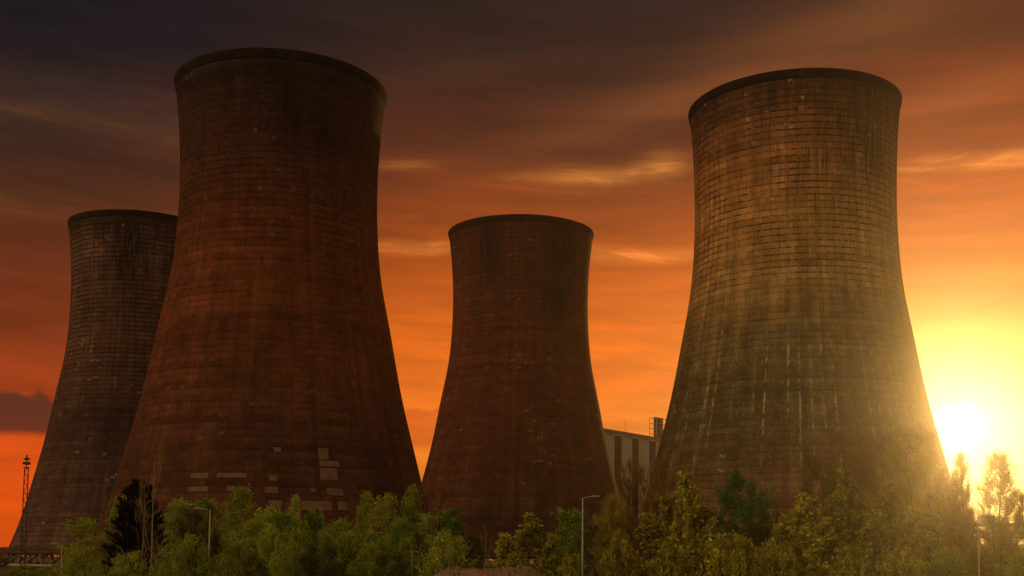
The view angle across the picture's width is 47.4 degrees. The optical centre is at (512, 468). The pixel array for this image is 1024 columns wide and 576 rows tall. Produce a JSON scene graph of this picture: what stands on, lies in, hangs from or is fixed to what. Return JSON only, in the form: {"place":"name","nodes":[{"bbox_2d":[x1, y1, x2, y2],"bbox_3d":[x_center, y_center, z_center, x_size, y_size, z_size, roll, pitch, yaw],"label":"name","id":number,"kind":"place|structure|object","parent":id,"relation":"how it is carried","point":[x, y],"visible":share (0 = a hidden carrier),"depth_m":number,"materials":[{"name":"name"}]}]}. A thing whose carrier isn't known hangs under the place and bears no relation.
{"place":"outdoors","nodes":[
{"label":"outdoors","id":0,"kind":"place"},
{"bbox_2d":[0,556,949,575],"bbox_3d":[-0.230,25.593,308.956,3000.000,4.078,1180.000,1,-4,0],"label":"ground","id":1,"kind":"structure","parent":0,"point":[523,570],"depth_m":96.35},
{"bbox_2d":[0,556,13,566],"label":"alder tree","id":2,"kind":"object","parent":1,"relation":"on","point":[2,558],"visible":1,"depth_m":328.78,"materials":[{"name":"green plant"}]},
{"bbox_2d":[3,564,43,575],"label":"green shrub","id":3,"kind":"object","parent":1,"relation":"on","point":[10,572],"visible":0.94,"depth_m":188.13,"materials":[{"name":"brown plant"}]},
{"bbox_2d":[19,455,30,575],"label":"floodlight mast","id":4,"kind":"object","parent":1,"relation":"on","point":[26,463],"visible":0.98,"depth_m":189.87,"materials":[{"name":"metal"}]},
{"bbox_2d":[37,563,64,575],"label":"green shrub","id":5,"kind":"object","parent":1,"relation":"on","point":[45,570],"visible":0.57,"depth_m":188.47,"materials":[{"name":"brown plant"}]},
{"bbox_2d":[47,544,114,575],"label":"green shrub","id":6,"kind":"object","parent":1,"relation":"on","point":[71,562],"visible":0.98,"depth_m":119.33,"materials":[{"name":"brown plant"}]},
{"bbox_2d":[49,517,120,575],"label":"willow tree","id":7,"kind":"object","parent":1,"relation":"on","point":[87,530],"visible":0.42,"depth_m":174.38,"materials":[{"name":"green plant"}]},
{"bbox_2d":[1,209,177,566],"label":"cooling tower","id":8,"kind":"structure","parent":1,"relation":"on","point":[121,262],"depth_m":371.81,"materials":[{"name":"concrete"}]},
{"bbox_2d":[84,531,120,575],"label":"tree","id":9,"kind":"object","parent":1,"relation":"on","point":[101,539],"visible":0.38,"depth_m":148.76,"materials":[{"name":"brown plant"}]},
{"bbox_2d":[102,495,133,575],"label":"willow tree","id":10,"kind":"object","parent":1,"relation":"on","point":[114,508],"visible":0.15,"depth_m":177.07,"materials":[{"name":"green plant"}]},
{"bbox_2d":[98,550,153,575],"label":"green shrub","id":11,"kind":"object","parent":1,"relation":"on","point":[126,563],"visible":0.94,"depth_m":115.06,"materials":[{"name":"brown plant"}]},
{"bbox_2d":[98,477,172,575],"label":"conifer tree","id":12,"kind":"object","parent":1,"relation":"on","point":[129,533],"visible":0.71,"depth_m":126.85,"materials":[{"name":"black plant"}]},
{"bbox_2d":[135,473,150,575],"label":"bare sapling","id":13,"kind":"object","parent":1,"relation":"on","point":[143,545],"visible":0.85,"depth_m":121.89,"materials":[{"name":"brown plant"}]},
{"bbox_2d":[129,447,169,570],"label":"bare sapling","id":14,"kind":"object","parent":1,"relation":"on","point":[152,540],"visible":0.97,"depth_m":117.93,"materials":[{"name":"brown plant"}]},
{"bbox_2d":[148,546,186,575],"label":"green shrub","id":15,"kind":"object","parent":1,"relation":"on","point":[159,570],"visible":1,"depth_m":107.22,"materials":[{"name":"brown plant"}]},
{"bbox_2d":[155,497,213,574],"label":"willow tree","id":16,"kind":"object","parent":1,"relation":"on","point":[176,512],"visible":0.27,"depth_m":164.08,"materials":[{"name":"green plant"}]},
{"bbox_2d":[162,533,219,575],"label":"green shrub","id":17,"kind":"object","parent":1,"relation":"on","point":[190,544],"visible":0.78,"depth_m":111.21,"materials":[{"name":"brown plant"}]},
{"bbox_2d":[166,505,221,575],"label":"twiggy bush","id":18,"kind":"object","parent":1,"relation":"on","point":[196,528],"visible":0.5,"depth_m":123.04,"materials":[{"name":"green plant"}]},
{"bbox_2d":[194,507,210,575],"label":"street lamp","id":19,"kind":"object","parent":1,"relation":"on","point":[209,531],"visible":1,"depth_m":111.72,"materials":[{"name":"grey metal"}]},
{"bbox_2d":[184,497,222,570],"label":"alder tree","id":20,"kind":"object","parent":1,"relation":"on","point":[209,505],"visible":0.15,"depth_m":169.29,"materials":[{"name":"green plant"}]},
{"bbox_2d":[199,529,235,575],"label":"twiggy bush","id":21,"kind":"object","parent":1,"relation":"on","point":[217,537],"visible":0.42,"depth_m":125.03,"materials":[{"name":"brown plant"}]},
{"bbox_2d":[208,538,258,575],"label":"green shrub","id":22,"kind":"object","parent":1,"relation":"on","point":[235,548],"visible":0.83,"depth_m":107.33,"materials":[{"name":"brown plant"}]},
{"bbox_2d":[215,484,260,574],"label":"willow tree","id":23,"kind":"object","parent":1,"relation":"on","point":[230,514],"visible":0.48,"depth_m":159.31,"materials":[{"name":"green plant"}]},
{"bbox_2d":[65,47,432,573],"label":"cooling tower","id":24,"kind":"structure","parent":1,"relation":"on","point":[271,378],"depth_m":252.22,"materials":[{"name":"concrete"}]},
{"bbox_2d":[221,518,281,575],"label":"willow tree","id":25,"kind":"object","parent":1,"relation":"on","point":[249,528],"visible":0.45,"depth_m":140.99,"materials":[{"name":"green plant"}]},
{"bbox_2d":[238,551,271,575],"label":"dark shrub","id":26,"kind":"object","parent":1,"relation":"on","point":[260,568],"visible":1,"depth_m":103.50,"materials":[{"name":"green plant"}]},
{"bbox_2d":[247,505,287,573],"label":"willow tree","id":27,"kind":"object","parent":1,"relation":"on","point":[271,511],"visible":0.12,"depth_m":157.57,"materials":[{"name":"green plant"}]},
{"bbox_2d":[250,523,293,575],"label":"green shrub","id":28,"kind":"object","parent":1,"relation":"on","point":[270,537],"visible":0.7,"depth_m":121.22,"materials":[{"name":"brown plant"}]},
{"bbox_2d":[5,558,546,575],"bbox_3d":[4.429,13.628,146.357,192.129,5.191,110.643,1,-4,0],"label":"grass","id":29,"kind":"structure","parent":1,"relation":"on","point":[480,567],"depth_m":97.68,"materials":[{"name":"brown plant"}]},
{"bbox_2d":[263,512,317,575],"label":"alder tree","id":30,"kind":"object","parent":1,"relation":"on","point":[281,520],"visible":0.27,"depth_m":147.24,"materials":[{"name":"green plant"}]},
{"bbox_2d":[284,493,302,570],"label":"willow tree","id":31,"kind":"object","parent":1,"relation":"on","point":[295,506],"visible":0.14,"depth_m":159.75,"materials":[{"name":"green plant"}]},
{"bbox_2d":[268,524,319,575],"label":"green shrub","id":32,"kind":"object","parent":1,"relation":"on","point":[294,535],"visible":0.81,"depth_m":119.20,"materials":[{"name":"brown plant"}]},
{"bbox_2d":[303,508,331,572],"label":"alder tree","id":33,"kind":"object","parent":1,"relation":"on","point":[311,518],"visible":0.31,"depth_m":165.20,"materials":[{"name":"green plant"}]},
{"bbox_2d":[292,541,349,575],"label":"dark shrub","id":34,"kind":"object","parent":1,"relation":"on","point":[305,558],"visible":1,"depth_m":115.81,"materials":[{"name":"green plant"}]},
{"bbox_2d":[292,530,370,575],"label":"green shrub","id":35,"kind":"object","parent":1,"relation":"on","point":[326,538],"visible":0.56,"depth_m":122.96,"materials":[{"name":"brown plant"}]},
{"bbox_2d":[318,517,357,575],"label":"willow tree","id":36,"kind":"object","parent":1,"relation":"on","point":[339,525],"visible":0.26,"depth_m":151.14,"materials":[{"name":"green plant"}]},
{"bbox_2d":[317,530,364,575],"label":"willow tree","id":37,"kind":"object","parent":1,"relation":"on","point":[359,538],"visible":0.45,"depth_m":124.88,"materials":[{"name":"green plant"}]},
{"bbox_2d":[350,491,376,549],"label":"willow tree","id":38,"kind":"object","parent":1,"relation":"on","point":[365,508],"visible":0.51,"depth_m":159.26,"materials":[{"name":"green plant"}]},
{"bbox_2d":[353,532,394,575],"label":"alder tree","id":39,"kind":"object","parent":1,"relation":"on","point":[372,535],"visible":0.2,"depth_m":121.22,"materials":[{"name":"green plant"}]},
{"bbox_2d":[344,535,410,575],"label":"green shrub","id":40,"kind":"object","parent":1,"relation":"on","point":[368,562],"visible":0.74,"depth_m":116.89,"materials":[{"name":"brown plant"}]},
{"bbox_2d":[363,492,411,571],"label":"willow tree","id":41,"kind":"object","parent":1,"relation":"on","point":[382,505],"visible":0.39,"depth_m":155.90,"materials":[{"name":"green plant"}]},
{"bbox_2d":[368,550,412,575],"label":"dark shrub","id":42,"kind":"object","parent":1,"relation":"on","point":[400,565],"visible":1,"depth_m":109.11,"materials":[{"name":"green plant"}]},
{"bbox_2d":[382,517,414,574],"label":"alder tree","id":43,"kind":"object","parent":1,"relation":"on","point":[400,526],"visible":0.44,"depth_m":129.12,"materials":[{"name":"green plant"}]},
{"bbox_2d":[385,536,431,575],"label":"green shrub","id":44,"kind":"object","parent":1,"relation":"on","point":[408,544],"visible":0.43,"depth_m":123.06,"materials":[{"name":"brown plant"}]},
{"bbox_2d":[400,483,424,563],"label":"willow tree","id":45,"kind":"object","parent":1,"relation":"on","point":[412,503],"visible":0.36,"depth_m":159.64,"materials":[{"name":"green plant"}]},
{"bbox_2d":[412,531,433,573],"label":"dark shrub","id":46,"kind":"object","parent":1,"relation":"on","point":[420,539],"visible":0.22,"depth_m":127.01,"materials":[{"name":"green plant"}]},
{"bbox_2d":[413,512,460,574],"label":"willow tree","id":47,"kind":"object","parent":1,"relation":"on","point":[426,522],"visible":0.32,"depth_m":149.38,"materials":[{"name":"green plant"}]},
{"bbox_2d":[418,506,468,575],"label":"alder tree","id":48,"kind":"object","parent":1,"relation":"on","point":[449,514],"visible":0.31,"depth_m":151.06,"materials":[{"name":"green plant"}]},
{"bbox_2d":[412,529,480,575],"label":"green shrub","id":49,"kind":"object","parent":1,"relation":"on","point":[451,544],"visible":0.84,"depth_m":115.09,"materials":[{"name":"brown plant"}]},
{"bbox_2d":[462,533,484,568],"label":"twiggy bush","id":50,"kind":"object","parent":1,"relation":"on","point":[477,544],"visible":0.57,"depth_m":164.27,"materials":[{"name":"brown plant"}]},
{"bbox_2d":[475,524,491,568],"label":"bare sapling","id":51,"kind":"object","parent":1,"relation":"on","point":[487,563],"visible":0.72,"depth_m":134.71,"materials":[{"name":"brown plant"}]},
{"bbox_2d":[0,547,1011,570],"bbox_3d":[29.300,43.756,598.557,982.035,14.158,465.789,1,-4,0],"label":"distant woods","id":52,"kind":"object","parent":1,"relation":"on","point":[2,550],"visible":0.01,"depth_m":767.64,"materials":[{"name":"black plant"}]},
{"bbox_2d":[492,532,522,568],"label":"young maple tree","id":53,"kind":"object","parent":1,"relation":"on","point":[505,544],"visible":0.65,"depth_m":123.48,"materials":[{"name":"green plant"}]},
{"bbox_2d":[422,214,629,570],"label":"cooling tower","id":54,"kind":"structure","parent":1,"relation":"on","point":[519,432],"depth_m":374.23,"materials":[{"name":"concrete"}]},
{"bbox_2d":[512,512,550,571],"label":"young maple tree","id":55,"kind":"object","parent":1,"relation":"on","point":[531,527],"visible":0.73,"depth_m":127.41,"materials":[{"name":"green plant"}]},
{"bbox_2d":[536,534,564,575],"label":"young maple tree","id":56,"kind":"object","parent":1,"relation":"on","point":[549,546],"visible":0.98,"depth_m":117.32,"materials":[{"name":"green plant"}]},
{"bbox_2d":[543,506,593,575],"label":"alder tree","id":57,"kind":"object","parent":1,"relation":"on","point":[574,530],"visible":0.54,"depth_m":144.80,"materials":[{"name":"green plant"}]},
{"bbox_2d":[556,551,587,575],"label":"leafy shrub","id":58,"kind":"object","parent":1,"relation":"on","point":[572,558],"visible":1,"depth_m":103.65,"materials":[{"name":"green plant"}]},
{"bbox_2d":[581,495,599,575],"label":"street lamp","id":59,"kind":"object","parent":1,"relation":"on","point":[582,532],"visible":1,"depth_m":103.77,"materials":[{"name":"grey metal"}]},
{"bbox_2d":[576,520,614,575],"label":"dark shrub","id":60,"kind":"object","parent":1,"relation":"on","point":[595,572],"visible":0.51,"depth_m":139.40,"materials":[{"name":"green plant"}]},
{"bbox_2d":[585,491,631,575],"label":"golden birch tree","id":61,"kind":"object","parent":1,"relation":"on","point":[612,499],"visible":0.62,"depth_m":137.51,"materials":[{"name":"brown plant"}]},
{"bbox_2d":[598,535,640,575],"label":"leafy shrub","id":62,"kind":"object","parent":1,"relation":"on","point":[618,548],"visible":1,"depth_m":105.23,"materials":[{"name":"green plant"}]},
{"bbox_2d":[615,456,650,568],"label":"bare birch tree","id":63,"kind":"object","parent":1,"relation":"on","point":[628,527],"visible":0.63,"depth_m":171.96,"materials":[{"name":"brown plant"}]},
{"bbox_2d":[627,512,667,575],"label":"young maple tree","id":64,"kind":"object","parent":1,"relation":"on","point":[645,534],"visible":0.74,"depth_m":111.16,"materials":[{"name":"green plant"}]},
{"bbox_2d":[646,456,677,562],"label":"bare birch tree","id":65,"kind":"object","parent":1,"relation":"on","point":[660,477],"visible":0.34,"depth_m":167.94,"materials":[{"name":"brown plant"}]},
{"bbox_2d":[649,491,675,571],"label":"young maple tree","id":66,"kind":"object","parent":1,"relation":"on","point":[666,502],"visible":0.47,"depth_m":125.56,"materials":[{"name":"green plant"}]},
{"bbox_2d":[644,542,696,575],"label":"leafy shrub","id":67,"kind":"object","parent":1,"relation":"on","point":[658,567],"visible":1,"depth_m":99.63,"materials":[{"name":"green plant"}]},
{"bbox_2d":[668,468,701,575],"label":"young maple tree","id":68,"kind":"object","parent":1,"relation":"on","point":[686,481],"visible":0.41,"depth_m":121.86,"materials":[{"name":"green plant"}]},
{"bbox_2d":[676,501,723,575],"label":"young maple tree","id":69,"kind":"object","parent":1,"relation":"on","point":[698,516],"visible":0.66,"depth_m":107.53,"materials":[{"name":"green plant"}]},
{"bbox_2d":[696,529,758,575],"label":"leafy shrub","id":70,"kind":"object","parent":1,"relation":"on","point":[713,569],"visible":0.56,"depth_m":105.17,"materials":[{"name":"green plant"}]},
{"bbox_2d":[707,469,756,557],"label":"pine tree","id":71,"kind":"object","parent":1,"relation":"on","point":[735,482],"visible":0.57,"depth_m":157.79,"materials":[{"name":"green plant"}]},
{"bbox_2d":[719,535,775,575],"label":"leafy shrub","id":72,"kind":"object","parent":1,"relation":"on","point":[741,556],"visible":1,"depth_m":101.07,"materials":[{"name":"green plant"}]},
{"bbox_2d":[725,520,769,571],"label":"dark shrub","id":73,"kind":"object","parent":1,"relation":"on","point":[750,529],"visible":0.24,"depth_m":127.67,"materials":[{"name":"green plant"}]},
{"bbox_2d":[733,479,778,553],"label":"pine tree","id":74,"kind":"object","parent":1,"relation":"on","point":[751,491],"visible":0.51,"depth_m":155.35,"materials":[{"name":"green plant"}]},
{"bbox_2d":[751,504,788,575],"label":"dark shrub","id":75,"kind":"object","parent":1,"relation":"on","point":[766,518],"visible":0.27,"depth_m":146.43,"materials":[{"name":"green plant"}]},
{"bbox_2d":[757,537,799,575],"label":"leafy shrub","id":76,"kind":"object","parent":1,"relation":"on","point":[786,562],"visible":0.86,"depth_m":102.81,"materials":[{"name":"green plant"}]},
{"bbox_2d":[770,512,806,575],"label":"young maple tree","id":77,"kind":"object","parent":1,"relation":"on","point":[782,529],"visible":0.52,"depth_m":111.47,"materials":[{"name":"green plant"}]},
{"bbox_2d":[774,491,823,575],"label":"young maple tree","id":78,"kind":"object","parent":1,"relation":"on","point":[801,512],"visible":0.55,"depth_m":115.39,"materials":[{"name":"green plant"}]},
{"bbox_2d":[620,68,986,575],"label":"cooling tower","id":79,"kind":"structure","parent":1,"relation":"on","point":[798,338],"depth_m":260.76,"materials":[{"name":"concrete"}]},
{"bbox_2d":[786,446,846,564],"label":"bare birch tree","id":80,"kind":"object","parent":1,"relation":"on","point":[811,465],"visible":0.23,"depth_m":172.84,"materials":[{"name":"brown plant"}]},
{"bbox_2d":[803,516,844,575],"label":"young maple tree","id":81,"kind":"object","parent":1,"relation":"on","point":[819,551],"visible":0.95,"depth_m":105.48,"materials":[{"name":"green plant"}]},
{"bbox_2d":[818,490,851,575],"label":"young maple tree","id":82,"kind":"object","parent":1,"relation":"on","point":[831,507],"visible":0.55,"depth_m":117.54,"materials":[{"name":"green plant"}]},
{"bbox_2d":[827,543,874,575],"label":"leafy shrub","id":83,"kind":"object","parent":1,"relation":"on","point":[848,562],"visible":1,"depth_m":97.07,"materials":[{"name":"green plant"}]},
{"bbox_2d":[833,465,873,570],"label":"young maple tree","id":84,"kind":"object","parent":1,"relation":"on","point":[849,502],"visible":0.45,"depth_m":119.39,"materials":[{"name":"green plant"}]},
{"bbox_2d":[843,437,886,542],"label":"bare birch tree","id":85,"kind":"object","parent":1,"relation":"on","point":[863,469],"visible":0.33,"depth_m":175.59,"materials":[{"name":"brown plant"}]},
{"bbox_2d":[855,509,887,575],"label":"young maple tree","id":86,"kind":"object","parent":1,"relation":"on","point":[876,528],"visible":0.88,"depth_m":107.18,"materials":[{"name":"green plant"}]},
{"bbox_2d":[871,479,912,574],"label":"young maple tree","id":87,"kind":"object","parent":1,"relation":"on","point":[888,505],"visible":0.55,"depth_m":123.49,"materials":[{"name":"green plant"}]},
{"bbox_2d":[857,434,926,574],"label":"golden birch tree","id":88,"kind":"object","parent":1,"relation":"on","point":[891,458],"visible":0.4,"depth_m":165.62,"materials":[{"name":"brown plant"}]},
{"bbox_2d":[877,545,926,575],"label":"leafy shrub","id":89,"kind":"object","parent":1,"relation":"on","point":[891,562],"visible":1,"depth_m":99.26,"materials":[{"name":"green plant"}]},
{"bbox_2d":[885,503,935,575],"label":"young maple tree","id":90,"kind":"object","parent":1,"relation":"on","point":[910,522],"visible":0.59,"depth_m":119.49,"materials":[{"name":"green plant"}]},
{"bbox_2d":[891,423,952,562],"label":"golden birch tree","id":91,"kind":"object","parent":1,"relation":"on","point":[924,470],"visible":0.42,"depth_m":161.68,"materials":[{"name":"yellow plant"}]},
{"bbox_2d":[913,507,952,575],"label":"young maple tree","id":92,"kind":"object","parent":1,"relation":"on","point":[927,526],"visible":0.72,"depth_m":115.60,"materials":[{"name":"green plant"}]},
{"bbox_2d":[920,547,977,575],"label":"green shrub","id":93,"kind":"object","parent":1,"relation":"on","point":[947,559],"visible":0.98,"depth_m":103.30,"materials":[{"name":"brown plant"}]},
{"bbox_2d":[935,473,967,575],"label":"bare birch tree","id":94,"kind":"object","parent":1,"relation":"on","point":[960,492],"visible":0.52,"depth_m":159.60,"materials":[{"name":"brown plant"}]},
{"bbox_2d":[950,449,976,521],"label":"poplar tree","id":95,"kind":"object","parent":1,"relation":"on","point":[963,468],"visible":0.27,"depth_m":329.96,"materials":[{"name":"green plant"}]},
{"bbox_2d":[945,507,987,575],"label":"golden birch tree","id":96,"kind":"object","parent":1,"relation":"on","point":[967,520],"visible":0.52,"depth_m":139.49,"materials":[{"name":"yellow plant"}]},
{"bbox_2d":[957,548,1004,575],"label":"dark shrub","id":97,"kind":"object","parent":1,"relation":"on","point":[986,552],"visible":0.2,"depth_m":129.12,"materials":[{"name":"green plant"}]},
{"bbox_2d":[977,515,994,575],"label":"street lamp","id":98,"kind":"object","parent":1,"relation":"on","point":[978,541],"visible":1,"depth_m":111.71,"materials":[{"name":"grey metal"}]},
{"bbox_2d":[958,513,1023,575],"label":"golden birch tree","id":99,"kind":"object","parent":1,"relation":"on","point":[1002,529],"visible":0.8,"depth_m":118.97,"materials":[{"name":"yellow plant"}]},
{"bbox_2d":[969,517,1019,575],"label":"pipe bridge","id":100,"kind":"structure","parent":1,"relation":"on","point":[988,525],"depth_m":233.55,"materials":[{"name":"metal"}]},
{"bbox_2d":[969,447,1023,566],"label":"birch tree","id":101,"kind":"object","parent":1,"relation":"on","point":[1000,467],"visible":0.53,"depth_m":299.56,"materials":[{"name":"yellow plant"}]},
{"bbox_2d":[987,549,1023,575],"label":"green shrub","id":102,"kind":"object","parent":1,"relation":"on","point":[1019,560],"visible":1,"depth_m":109.35,"materials":[{"name":"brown plant"}]},
{"bbox_2d":[1010,488,1023,575],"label":"golden birch tree","id":103,"kind":"object","parent":1,"relation":"on","point":[1019,523],"visible":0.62,"depth_m":128.04,"materials":[{"name":"yellow plant"}]},
{"bbox_2d":[0,0,1023,555],"label":"sky","id":104,"kind":"structure","parent":0,"point":[576,110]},
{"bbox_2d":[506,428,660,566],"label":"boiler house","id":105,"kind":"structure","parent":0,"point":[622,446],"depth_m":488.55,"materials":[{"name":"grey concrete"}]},
{"bbox_2d":[649,417,665,437],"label":"rooftop flue","id":106,"kind":"object","parent":105,"relation":"on","point":[658,427],"visible":0.66,"depth_m":512.87,"materials":[{"name":"grey metal"}]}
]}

